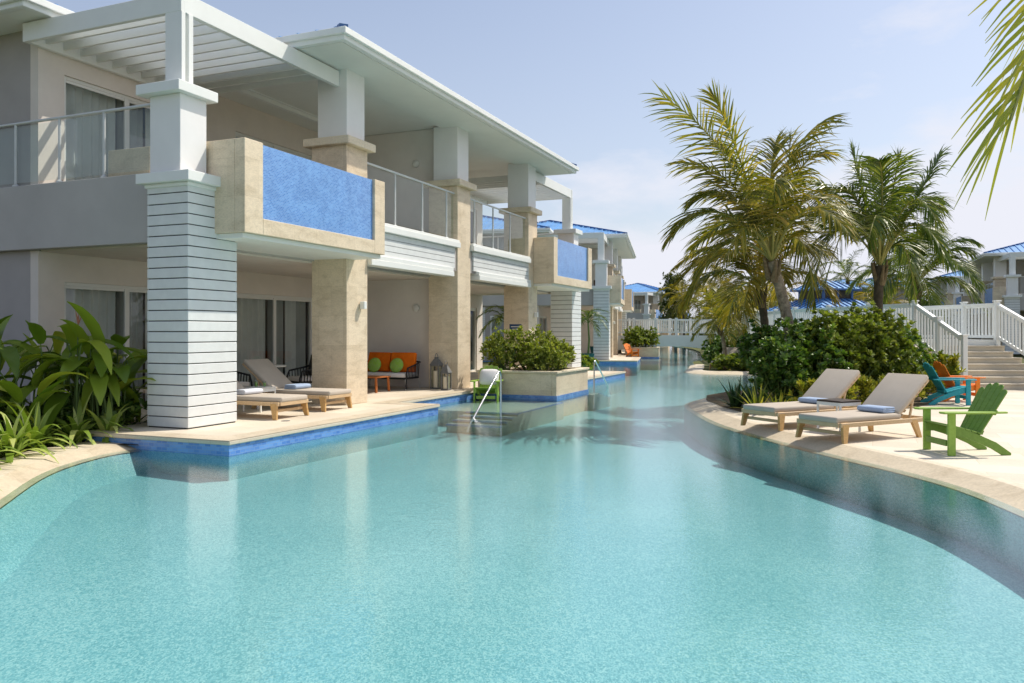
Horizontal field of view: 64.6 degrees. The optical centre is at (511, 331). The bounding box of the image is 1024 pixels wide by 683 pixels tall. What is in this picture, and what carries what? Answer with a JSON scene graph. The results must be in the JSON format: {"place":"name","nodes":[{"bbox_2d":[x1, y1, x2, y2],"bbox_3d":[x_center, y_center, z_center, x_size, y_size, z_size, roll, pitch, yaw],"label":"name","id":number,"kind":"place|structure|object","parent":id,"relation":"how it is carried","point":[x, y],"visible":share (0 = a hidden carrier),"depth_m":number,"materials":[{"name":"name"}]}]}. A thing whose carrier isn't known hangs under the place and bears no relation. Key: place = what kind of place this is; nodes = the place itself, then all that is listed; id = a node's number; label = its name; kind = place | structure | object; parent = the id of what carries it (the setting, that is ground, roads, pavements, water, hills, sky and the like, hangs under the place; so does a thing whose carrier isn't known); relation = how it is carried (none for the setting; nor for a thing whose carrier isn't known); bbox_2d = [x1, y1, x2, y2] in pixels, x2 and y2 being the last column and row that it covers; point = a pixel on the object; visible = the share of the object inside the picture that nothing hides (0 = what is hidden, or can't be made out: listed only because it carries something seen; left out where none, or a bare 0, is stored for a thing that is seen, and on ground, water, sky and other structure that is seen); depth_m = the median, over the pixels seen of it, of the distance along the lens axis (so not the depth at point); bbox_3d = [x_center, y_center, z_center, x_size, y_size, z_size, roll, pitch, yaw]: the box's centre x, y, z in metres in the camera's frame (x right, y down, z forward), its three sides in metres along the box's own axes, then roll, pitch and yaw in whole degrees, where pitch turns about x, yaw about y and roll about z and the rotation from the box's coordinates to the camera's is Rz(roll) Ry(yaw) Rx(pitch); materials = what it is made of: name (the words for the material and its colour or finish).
{"place":"outdoors","nodes":[
{"label":"outdoors","id":0,"kind":"place"},
{"bbox_2d":[0,346,720,583],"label":"pool wall","id":1,"kind":"structure","parent":0,"point":[31,515],"depth_m":9.11,"materials":[{"name":"tile"}]},
{"bbox_2d":[0,441,140,507],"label":"coping","id":2,"kind":"object","parent":1,"relation":"on","point":[19,474],"visible":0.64,"depth_m":10.35,"materials":[{"name":"stone"}]},
{"bbox_2d":[686,364,748,373],"bbox_3d":[9.566,1.693,32.478,3.793,0.134,17.028,0,0,-10],"label":"coping","id":3,"kind":"object","parent":1,"relation":"on","point":[697,368],"visible":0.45,"depth_m":33.53,"materials":[{"name":"stone"}]},
{"bbox_2d":[476,304,503,337],"bbox_3d":[-0.210,0.188,30.605,2.316,2.616,2.353,0,0,0],"label":"potted palm","id":4,"kind":"object","parent":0,"point":[499,317],"visible":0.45,"depth_m":30.59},
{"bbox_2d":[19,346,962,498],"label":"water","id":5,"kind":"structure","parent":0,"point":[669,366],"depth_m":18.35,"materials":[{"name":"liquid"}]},
{"bbox_2d":[0,348,1023,682],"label":"pool floor","id":6,"kind":"structure","parent":0,"point":[472,564],"depth_m":7.07,"materials":[{"name":"tile"}]},
{"bbox_2d":[438,396,609,435],"bbox_3d":[0.326,2.033,20.941,2.233,0.534,8.340,0,0,23],"label":"pool shelf","id":7,"kind":"object","parent":6,"relation":"on","point":[495,433],"visible":0.2,"depth_m":17.55,"materials":[{"name":"tile"}]},
{"bbox_2d":[467,371,501,430],"bbox_3d":[-0.557,1.415,16.685,0.046,1.170,1.737,0,0,22],"label":"handrail","id":8,"kind":"object","parent":7,"relation":"on","point":[485,395],"visible":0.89,"depth_m":17.06,"materials":[{"name":"metal"}]},
{"bbox_2d":[470,365,502,402],"bbox_3d":[-0.605,1.329,20.646,0.780,0.943,0.979,0,0,9],"label":"adirondack chair","id":9,"kind":"object","parent":7,"relation":"on","point":[494,389],"visible":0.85,"depth_m":20.41,"materials":[{"name":"wood"}]},
{"bbox_2d":[479,369,498,384],"bbox_3d":[-0.581,1.140,20.550,0.500,0.440,0.170,0,-28,9],"label":"pillow","id":10,"kind":"object","parent":9,"relation":"on","point":[486,376],"visible":0.84,"depth_m":20.48,"materials":[{"name":"white fabric"}]},
{"bbox_2d":[476,366,588,415],"bbox_3d":[0.621,1.650,22.118,2.270,1.300,2.740,0,0,23],"label":"stone planter","id":11,"kind":"object","parent":6,"relation":"on","point":[565,383],"visible":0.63,"depth_m":20.89,"materials":[{"name":"stone"}]},
{"bbox_2d":[478,325,526,369],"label":"planter shrub","id":12,"kind":"object","parent":11,"relation":"in","point":[503,357],"visible":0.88,"depth_m":21.46,"materials":[{"name":"green plant"}]},
{"bbox_2d":[497,324,561,370],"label":"planter shrub","id":13,"kind":"object","parent":11,"relation":"on","point":[542,338],"visible":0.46,"depth_m":21.98,"materials":[{"name":"green plant"}]},
{"bbox_2d":[519,340,572,370],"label":"planter shrub","id":14,"kind":"object","parent":11,"relation":"in","point":[546,358],"visible":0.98,"depth_m":21.08,"materials":[{"name":"green plant"}]},
{"bbox_2d":[547,336,576,370],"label":"planter shrub","id":15,"kind":"object","parent":11,"relation":"on","point":[567,348],"visible":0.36,"depth_m":22.43,"materials":[{"name":"green plant"}]},
{"bbox_2d":[483,352,640,364],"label":"terrace deck","id":16,"kind":"structure","parent":6,"relation":"on","point":[620,359],"depth_m":42.67,"materials":[{"name":"stone"}]},
{"bbox_2d":[483,215,635,360],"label":"hotel building","id":17,"kind":"structure","parent":16,"relation":"on","point":[608,291],"depth_m":45.10,"materials":[{"name":"white paint"}]},
{"bbox_2d":[624,347,659,357],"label":"stone planter","id":18,"kind":"object","parent":6,"relation":"on","point":[648,352],"visible":0.48,"depth_m":52.64,"materials":[{"name":"stone"}]},
{"bbox_2d":[621,326,649,346],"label":"planter shrub","id":19,"kind":"object","parent":18,"relation":"in","point":[632,339],"visible":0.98,"depth_m":53.12,"materials":[{"name":"green plant"}]},
{"bbox_2d":[631,325,661,346],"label":"planter shrub","id":20,"kind":"object","parent":18,"relation":"in","point":[652,335],"visible":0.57,"depth_m":53.71,"materials":[{"name":"green plant"}]},
{"bbox_2d":[684,408,1023,575],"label":"pool wall","id":21,"kind":"structure","parent":6,"relation":"on","point":[991,531],"depth_m":10.01,"materials":[{"name":"tile"}]},
{"bbox_2d":[685,398,1023,517],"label":"coping","id":22,"kind":"object","parent":21,"relation":"on","point":[1005,494],"visible":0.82,"depth_m":10.38,"materials":[{"name":"stone"}]},
{"bbox_2d":[46,0,1023,328],"label":"sky","id":23,"kind":"structure","parent":0,"point":[571,76],"materials":[{"name":"blue"}]},
{"bbox_2d":[83,334,1023,440],"bbox_3d":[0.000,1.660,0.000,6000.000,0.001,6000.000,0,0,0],"label":"ground","id":24,"kind":"structure","parent":0,"point":[706,365],"depth_m":44.09,"materials":[{"name":"concrete"}]},
{"bbox_2d":[0,433,137,457],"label":"garden bed","id":25,"kind":"object","parent":24,"relation":"on","point":[47,445],"visible":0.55,"depth_m":11.70,"materials":[{"name":"soil"}]},
{"bbox_2d":[0,314,43,403],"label":"heliconia","id":26,"kind":"object","parent":25,"relation":"on","point":[26,346],"visible":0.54,"depth_m":12.73,"materials":[{"name":"green plant"}]},
{"bbox_2d":[0,402,65,462],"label":"spider lily","id":27,"kind":"object","parent":25,"relation":"on","point":[18,442],"visible":0.83,"depth_m":10.61,"materials":[{"name":"green plant"}]},
{"bbox_2d":[0,340,75,438],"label":"heliconia","id":28,"kind":"object","parent":25,"relation":"on","point":[10,355],"visible":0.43,"depth_m":12.23,"materials":[{"name":"green plant"}]},
{"bbox_2d":[0,398,77,451],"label":"spider lily","id":29,"kind":"object","parent":25,"relation":"on","point":[39,423],"visible":0.53,"depth_m":11.39,"materials":[{"name":"green plant"}]},
{"bbox_2d":[0,371,89,434],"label":"heliconia","id":30,"kind":"object","parent":25,"relation":"on","point":[45,392],"visible":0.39,"depth_m":11.79,"materials":[{"name":"green plant"}]},
{"bbox_2d":[2,333,96,430],"bbox_3d":[-7.552,0.825,13.427,2.156,1.631,1.488,0,0,44],"label":"heliconia","id":31,"kind":"object","parent":25,"relation":"on","point":[22,352],"visible":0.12,"depth_m":13.30,"materials":[{"name":"green plant"}]},
{"bbox_2d":[25,387,118,431],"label":"undergrowth","id":32,"kind":"object","parent":25,"relation":"on","point":[67,410],"visible":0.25,"depth_m":12.53,"materials":[{"name":"green plant"}]},
{"bbox_2d":[2,311,146,437],"bbox_3d":[-6.875,0.651,12.628,2.260,1.979,1.787,0,0,26],"label":"heliconia","id":33,"kind":"object","parent":25,"relation":"on","point":[67,335],"visible":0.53,"depth_m":12.47,"materials":[{"name":"green plant"}]},
{"bbox_2d":[39,391,121,446],"bbox_3d":[-6.513,1.463,12.023,1.177,1.202,1.492,0,0,-37],"label":"spider lily","id":34,"kind":"object","parent":25,"relation":"on","point":[78,431],"visible":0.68,"depth_m":11.98,"materials":[{"name":"green plant"}]},
{"bbox_2d":[20,301,155,429],"bbox_3d":[-6.378,0.591,12.851,1.630,2.099,2.182,0,0,32],"label":"heliconia","id":35,"kind":"object","parent":25,"relation":"on","point":[126,373],"visible":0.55,"depth_m":12.53,"materials":[{"name":"green plant"}]},
{"bbox_2d":[69,396,133,443],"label":"spider lily","id":36,"kind":"object","parent":25,"relation":"on","point":[106,426],"visible":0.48,"depth_m":12.29,"materials":[{"name":"green plant"}]},
{"bbox_2d":[78,334,147,424],"bbox_3d":[-6.581,0.837,13.580,1.887,1.606,1.861,0,0,23],"label":"heliconia","id":37,"kind":"object","parent":25,"relation":"on","point":[122,340],"visible":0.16,"depth_m":13.54,"materials":[{"name":"green plant"}]},
{"bbox_2d":[94,386,148,425],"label":"undergrowth","id":38,"kind":"object","parent":25,"relation":"on","point":[131,413],"visible":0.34,"depth_m":13.07,"materials":[{"name":"green plant"}]},
{"bbox_2d":[85,371,625,480],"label":"terrace deck","id":39,"kind":"structure","parent":24,"relation":"on","point":[250,431],"depth_m":12.88,"materials":[{"name":"stone"}]},
{"bbox_2d":[235,381,308,419],"bbox_3d":[-4.746,1.022,14.529,2.091,0.949,0.916,0,0,23],"label":"sun lounger","id":40,"kind":"object","parent":39,"relation":"on","point":[273,401],"visible":0.48,"depth_m":14.05,"materials":[{"name":"fabric"}]},
{"bbox_2d":[0,0,591,428],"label":"hotel building","id":41,"kind":"structure","parent":39,"relation":"on","point":[200,200],"depth_m":15.68,"materials":[{"name":"beige paint"}]},
{"bbox_2d":[64,282,148,405],"bbox_3d":[-7.821,0.240,16.284,0.318,2.520,2.930,0,0,23],"label":"sliding door","id":42,"kind":"structure","parent":41,"relation":"in","point":[117,309],"depth_m":16.12,"materials":[{"name":"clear glass"}]},
{"bbox_2d":[64,76,149,180],"bbox_3d":[-7.821,-3.610,16.284,0.318,2.420,2.930,0,0,23],"label":"sliding door","id":43,"kind":"structure","parent":41,"relation":"in","point":[124,129],"depth_m":15.75,"materials":[{"name":"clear glass"}]},
{"bbox_2d":[235,293,311,387],"bbox_3d":[-6.078,0.240,20.449,0.309,2.520,3.000,0,0,23],"label":"sliding door","id":44,"kind":"structure","parent":41,"relation":"in","point":[250,311],"depth_m":20.52,"materials":[{"name":"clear glass"}]},
{"bbox_2d":[235,131,311,160],"bbox_3d":[-6.078,-3.610,20.449,0.309,2.420,3.000,0,0,23],"label":"sliding door","id":45,"kind":"structure","parent":41,"relation":"in","point":[237,135],"depth_m":20.42,"materials":[{"name":"glass"}]},
{"bbox_2d":[470,308,475,370],"bbox_3d":[-1.989,0.290,29.963,0.090,2.420,2.930,0,0,23],"label":"sliding door","id":46,"kind":"structure","parent":41,"relation":"in","point":[471,309],"depth_m":31.26,"materials":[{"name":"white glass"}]},
{"bbox_2d":[242,359,351,411],"bbox_3d":[-4.253,1.022,15.971,2.091,0.949,0.916,0,0,23],"label":"sun lounger","id":47,"kind":"object","parent":39,"relation":"on","point":[268,372],"visible":0.76,"depth_m":15.91,"materials":[{"name":"fabric"}]},
{"bbox_2d":[286,354,311,382],"bbox_3d":[-4.962,1.022,19.642,0.824,0.954,0.704,0,0,-42],"label":"armchair","id":48,"kind":"object","parent":39,"relation":"on","point":[301,378],"visible":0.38,"depth_m":19.46,"materials":[{"name":"metal"}]},
{"bbox_2d":[367,352,420,389],"bbox_3d":[-3.323,1.022,21.510,1.664,0.954,0.824,0,0,23],"label":"loveseat","id":49,"kind":"object","parent":39,"relation":"on","point":[410,364],"visible":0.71,"depth_m":21.48,"materials":[{"name":"fabric"}]},
{"bbox_2d":[390,358,402,372],"bbox_3d":[-3.051,0.880,21.407,0.400,0.400,0.170,0,-16,23],"label":"pillow","id":50,"kind":"object","parent":49,"relation":"on","point":[396,365],"visible":1,"depth_m":21.33,"materials":[{"name":"green fabric"}]},
{"bbox_2d":[430,353,442,388],"bbox_3d":[-1.983,1.027,21.265,0.280,0.938,0.280,0,0,23],"label":"lantern","id":51,"kind":"object","parent":39,"relation":"on","point":[436,361],"visible":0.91,"depth_m":21.19,"materials":[{"name":"metal"}]},
{"bbox_2d":[440,361,451,389],"bbox_3d":[-1.696,1.117,20.863,0.235,0.758,0.235,0,0,23],"label":"lantern","id":52,"kind":"object","parent":39,"relation":"on","point":[446,369],"visible":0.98,"depth_m":20.80,"materials":[{"name":"metal"}]},
{"bbox_2d":[580,308,608,356],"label":"potted palm","id":53,"kind":"object","parent":24,"relation":"on","point":[587,314],"visible":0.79,"depth_m":41.89,"materials":[{"name":"plant"}]},
{"bbox_2d":[618,318,716,349],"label":"footbridge","id":54,"kind":"object","parent":24,"relation":"on","point":[676,339],"visible":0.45,"depth_m":55.63,"materials":[{"name":"white paint"}]},
{"bbox_2d":[655,271,693,334],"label":"conifer tree","id":55,"kind":"object","parent":24,"relation":"on","point":[671,280],"visible":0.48,"depth_m":103.60,"materials":[{"name":"green plant"}]},
{"bbox_2d":[656,277,707,334],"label":"palm tree","id":56,"kind":"object","parent":24,"relation":"on","point":[669,304],"visible":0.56,"depth_m":96.82,"materials":[{"name":"green plant"}]},
{"bbox_2d":[680,286,741,335],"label":"palm tree","id":57,"kind":"object","parent":24,"relation":"on","point":[710,299],"visible":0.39,"depth_m":59.82,"materials":[{"name":"green plant"}]},
{"bbox_2d":[677,277,745,335],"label":"palm tree","id":58,"kind":"object","parent":24,"relation":"on","point":[701,295],"visible":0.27,"depth_m":65.88,"materials":[{"name":"green plant"}]},
{"bbox_2d":[690,305,742,368],"bbox_3d":[9.203,0.196,36.290,2.501,2.965,2.386,0,0,0],"label":"palm tree","id":59,"kind":"object","parent":24,"relation":"on","point":[714,325],"visible":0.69,"depth_m":36.17,"materials":[{"name":"green plant"}]},
{"bbox_2d":[685,265,753,322],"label":"palm tree","id":60,"kind":"object","parent":24,"relation":"on","point":[724,281],"visible":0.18,"depth_m":70.84,"materials":[{"name":"green plant"}]},
{"bbox_2d":[701,334,739,363],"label":"island shrub","id":61,"kind":"object","parent":24,"relation":"on","point":[715,350],"visible":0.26,"depth_m":38.51,"materials":[{"name":"green plant"}]},
{"bbox_2d":[711,353,752,370],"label":"island shrub","id":62,"kind":"object","parent":24,"relation":"on","point":[729,361],"visible":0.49,"depth_m":34.02,"materials":[{"name":"green plant"}]},
{"bbox_2d":[705,290,769,342],"bbox_3d":[10.312,-0.148,37.183,2.831,3.646,2.740,0,0,0],"label":"palm tree","id":63,"kind":"object","parent":24,"relation":"on","point":[715,303],"visible":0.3,"depth_m":36.92,"materials":[{"name":"green plant"}]},
{"bbox_2d":[669,212,843,342],"bbox_3d":[7.146,-1.084,23.997,4.968,5.522,4.450,0,0,0],"label":"palm tree","id":64,"kind":"object","parent":24,"relation":"on","point":[757,279],"visible":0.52,"depth_m":23.66,"materials":[{"name":"green plant"}]},
{"bbox_2d":[738,281,802,312],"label":"palm tree","id":65,"kind":"object","parent":24,"relation":"on","point":[768,302],"visible":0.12,"depth_m":59.21,"materials":[{"name":"green plant"}]},
{"bbox_2d":[819,249,871,300],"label":"palm tree","id":66,"kind":"object","parent":24,"relation":"on","point":[847,275],"visible":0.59,"depth_m":89.56,"materials":[{"name":"green plant"}]},
{"bbox_2d":[751,339,994,344],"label":"walkway","id":67,"kind":"structure","parent":24,"relation":"on","point":[981,342],"depth_m":24.80,"materials":[{"name":"white paint"}]},
{"bbox_2d":[723,303,911,335],"bbox_3d":[12.138,-0.240,39.289,1.795,1.460,28.722,0,0,3],"label":"railing","id":68,"kind":"object","parent":67,"relation":"on","point":[905,309],"visible":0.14,"depth_m":29.14,"materials":[{"name":"white paint"}]},
{"bbox_2d":[817,302,993,337],"bbox_3d":[14.590,-0.240,38.936,1.830,1.460,28.017,0,0,2],"label":"railing","id":69,"kind":"object","parent":67,"relation":"on","point":[964,306],"visible":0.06,"depth_m":25.90,"materials":[{"name":"white paint"}]},
{"bbox_2d":[835,277,912,303],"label":"hotel building","id":70,"kind":"structure","parent":24,"relation":"on","point":[899,297],"depth_m":101.20,"materials":[{"name":"grey paint"}]},
{"bbox_2d":[853,278,925,303],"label":"palm tree","id":71,"kind":"object","parent":24,"relation":"on","point":[861,294],"visible":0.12,"depth_m":51.79,"materials":[{"name":"green plant"}]},
{"bbox_2d":[845,197,987,334],"bbox_3d":[15.563,-1.770,30.704,4.948,6.888,5.111,0,0,0],"label":"palm tree","id":72,"kind":"object","parent":24,"relation":"on","point":[932,297],"visible":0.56,"depth_m":30.44,"materials":[{"name":"green plant"}]},
{"bbox_2d":[929,270,970,338],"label":"hotel building","id":73,"kind":"structure","parent":24,"relation":"on","point":[953,292],"depth_m":82.53,"materials":[{"name":"white paint"}]},
{"bbox_2d":[946,0,1023,219],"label":"palm tree","id":74,"kind":"object","parent":24,"relation":"on","point":[1015,99],"visible":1,"depth_m":4.51,"materials":[{"name":"green plant"}]},
{"bbox_2d":[955,242,1023,353],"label":"hotel building","id":75,"kind":"structure","parent":24,"relation":"on","point":[1002,271],"depth_m":58.44,"materials":[{"name":"white paint"}]},
{"bbox_2d":[580,353,599,370],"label":"island shrub","id":76,"kind":"object","parent":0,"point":[587,360],"visible":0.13,"depth_m":33.10,"materials":[{"name":"green plant"}]},
{"bbox_2d":[767,279,867,313],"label":"pavilion","id":77,"kind":"structure","parent":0,"point":[844,298],"depth_m":44.56,"materials":[{"name":"blue metal"}]},
{"bbox_2d":[706,388,974,410],"bbox_3d":[8.195,1.608,20.700,5.148,0.001,11.197,0,0,42],"label":"planting bed","id":78,"kind":"object","parent":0,"point":[724,395],"visible":0.2,"depth_m":19.30,"materials":[{"name":"soil"}]},
{"bbox_2d":[709,376,761,407],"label":"spiky plant","id":79,"kind":"object","parent":78,"relation":"on","point":[734,401],"visible":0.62,"depth_m":17.09,"materials":[{"name":"green plant"}]},
{"bbox_2d":[642,79,869,341],"bbox_3d":[5.773,-2.215,20.032,5.390,7.792,5.530,0,0,0],"label":"palm tree","id":80,"kind":"object","parent":78,"relation":"on","point":[779,191],"visible":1,"depth_m":19.73,"materials":[{"name":"green plant"}]},
{"bbox_2d":[727,375,786,408],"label":"spiky plant","id":81,"kind":"object","parent":78,"relation":"on","point":[748,394],"visible":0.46,"depth_m":16.47,"materials":[{"name":"green plant"}]},
{"bbox_2d":[735,318,820,395],"bbox_3d":[6.774,0.589,20.454,2.316,2.066,1.731,0,0,0],"label":"glossy shrub","id":82,"kind":"object","parent":78,"relation":"on","point":[746,348],"visible":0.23,"depth_m":20.37,"materials":[{"name":"green plant"}]},
{"bbox_2d":[747,336,811,402],"bbox_3d":[5.680,0.845,17.339,1.507,1.558,1.397,0,0,0],"label":"glossy shrub","id":83,"kind":"object","parent":78,"relation":"on","point":[775,373],"visible":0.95,"depth_m":16.99,"materials":[{"name":"green plant"}]},
{"bbox_2d":[787,378,817,401],"bbox_3d":[5.859,1.254,16.105,0.842,0.736,0.582,0,0,0],"label":"croton","id":84,"kind":"object","parent":78,"relation":"on","point":[802,386],"visible":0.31,"depth_m":16.06,"materials":[{"name":"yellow plant"}]},
{"bbox_2d":[765,316,853,398],"bbox_3d":[6.481,0.640,17.893,1.924,1.968,1.861,0,0,0],"label":"glossy shrub","id":85,"kind":"object","parent":78,"relation":"on","point":[795,331],"visible":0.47,"depth_m":17.55,"materials":[{"name":"green plant"}]},
{"bbox_2d":[799,307,888,382],"bbox_3d":[7.242,0.526,18.377,2.433,2.191,1.676,0,0,-34],"label":"glossy shrub","id":86,"kind":"object","parent":78,"relation":"on","point":[845,337],"visible":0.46,"depth_m":18.08,"materials":[{"name":"green plant"}]},
{"bbox_2d":[852,374,881,403],"bbox_3d":[7.420,1.254,16.885,0.945,0.740,0.694,0,0,0],"label":"croton","id":87,"kind":"object","parent":78,"relation":"on","point":[864,383],"visible":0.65,"depth_m":16.78,"materials":[{"name":"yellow plant"}]},
{"bbox_2d":[791,140,960,313],"bbox_3d":[9.579,-1.810,22.090,4.425,6.959,5.067,0,0,0],"label":"palm tree","id":88,"kind":"object","parent":78,"relation":"on","point":[880,223],"visible":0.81,"depth_m":21.45,"materials":[{"name":"green plant"}]},
{"bbox_2d":[834,300,922,396],"bbox_3d":[8.498,0.439,19.158,2.250,2.364,1.715,0,0,0],"label":"glossy shrub","id":89,"kind":"object","parent":78,"relation":"on","point":[898,342],"visible":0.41,"depth_m":18.77,"materials":[{"name":"green plant"}]},
{"bbox_2d":[877,317,933,372],"bbox_3d":[10.037,0.599,21.420,2.147,2.044,1.754,0,0,0],"label":"glossy shrub","id":90,"kind":"object","parent":78,"relation":"on","point":[907,330],"visible":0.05,"depth_m":21.18,"materials":[{"name":"green plant"}]},
{"bbox_2d":[875,325,937,374],"bbox_3d":[9.403,0.704,19.898,1.956,1.836,1.658,0,0,0],"label":"glossy shrub","id":91,"kind":"object","parent":78,"relation":"on","point":[914,338],"visible":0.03,"depth_m":19.79,"materials":[{"name":"green plant"}]},
{"bbox_2d":[932,352,965,387],"bbox_3d":[11.575,1.074,21.512,0.823,1.083,0.718,0,0,0],"label":"croton","id":92,"kind":"object","parent":78,"relation":"on","point":[943,359],"visible":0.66,"depth_m":21.39,"materials":[{"name":"yellow plant"}]},
{"bbox_2d":[707,391,1023,484],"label":"sun deck","id":93,"kind":"structure","parent":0,"point":[1006,431],"depth_m":12.44,"materials":[{"name":"stone"}]},
{"bbox_2d":[741,369,860,430],"bbox_3d":[5.059,1.146,14.098,2.091,0.949,0.916,0,0,-28],"label":"sun lounger","id":94,"kind":"object","parent":93,"relation":"on","point":[833,383],"visible":0.83,"depth_m":14.04,"materials":[{"name":"fabric"}]},
{"bbox_2d":[817,398,860,431],"bbox_3d":[5.340,1.363,13.240,0.480,0.514,0.480,0,0,-27],"label":"side table","id":95,"kind":"object","parent":93,"relation":"on","point":[839,402],"visible":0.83,"depth_m":13.10,"materials":[{"name":"white paint"}]},
{"bbox_2d":[795,373,928,443],"bbox_3d":[5.459,1.146,12.528,2.091,0.949,0.916,0,0,-28],"label":"sun lounger","id":96,"kind":"object","parent":93,"relation":"on","point":[899,392],"visible":0.9,"depth_m":12.44,"materials":[{"name":"fabric"}]},
{"bbox_2d":[857,405,894,412],"bbox_3d":[5.645,1.192,12.569,0.281,0.086,0.500,0,0,-28],"label":"towel","id":97,"kind":"object","parent":96,"relation":"on","point":[878,409],"visible":1,"depth_m":12.45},
{"bbox_2d":[920,362,976,405],"bbox_3d":[9.783,1.149,18.202,0.979,0.943,0.780,0,0,8],"label":"adirondack chair","id":98,"kind":"object","parent":93,"relation":"on","point":[956,391],"visible":0.98,"depth_m":18.05,"materials":[{"name":"wood"}]},
{"bbox_2d":[933,361,985,401],"bbox_3d":[10.480,1.149,19.076,0.979,0.943,0.780,0,0,4],"label":"adirondack chair","id":99,"kind":"object","parent":93,"relation":"on","point":[941,369],"visible":0.54,"depth_m":19.00,"materials":[{"name":"wood"}]},
{"bbox_2d":[913,382,1010,455],"bbox_3d":[6.060,1.149,10.893,0.979,0.943,0.780,0,0,-2],"label":"adirondack chair","id":100,"kind":"object","parent":93,"relation":"on","point":[985,404],"visible":1,"depth_m":10.79,"materials":[{"name":"wood"}]},
{"bbox_2d":[914,344,1023,390],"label":"staircase","id":101,"kind":"structure","parent":93,"relation":"on","point":[993,364],"depth_m":23.54,"materials":[{"name":"stone"}]},
{"bbox_2d":[911,300,968,383],"bbox_3d":[12.480,0.280,23.710,0.209,2.500,2.410,0,0,-8],"label":"railing","id":102,"kind":"object","parent":101,"relation":"on","point":[934,326],"visible":0.69,"depth_m":23.64,"materials":[{"name":"white paint"}]},
{"bbox_2d":[992,300,1023,355],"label":"railing","id":103,"kind":"object","parent":101,"relation":"on","point":[998,307],"visible":0.93,"depth_m":24.31,"materials":[{"name":"white paint"}]},
{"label":"terrace deck","id":104,"kind":"structure","parent":0,"visible":0},
{"bbox_2d":[625,283,689,334],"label":"hotel building","id":105,"kind":"structure","parent":104,"relation":"on","point":[646,298],"depth_m":113.97,"materials":[{"name":"white paint"}]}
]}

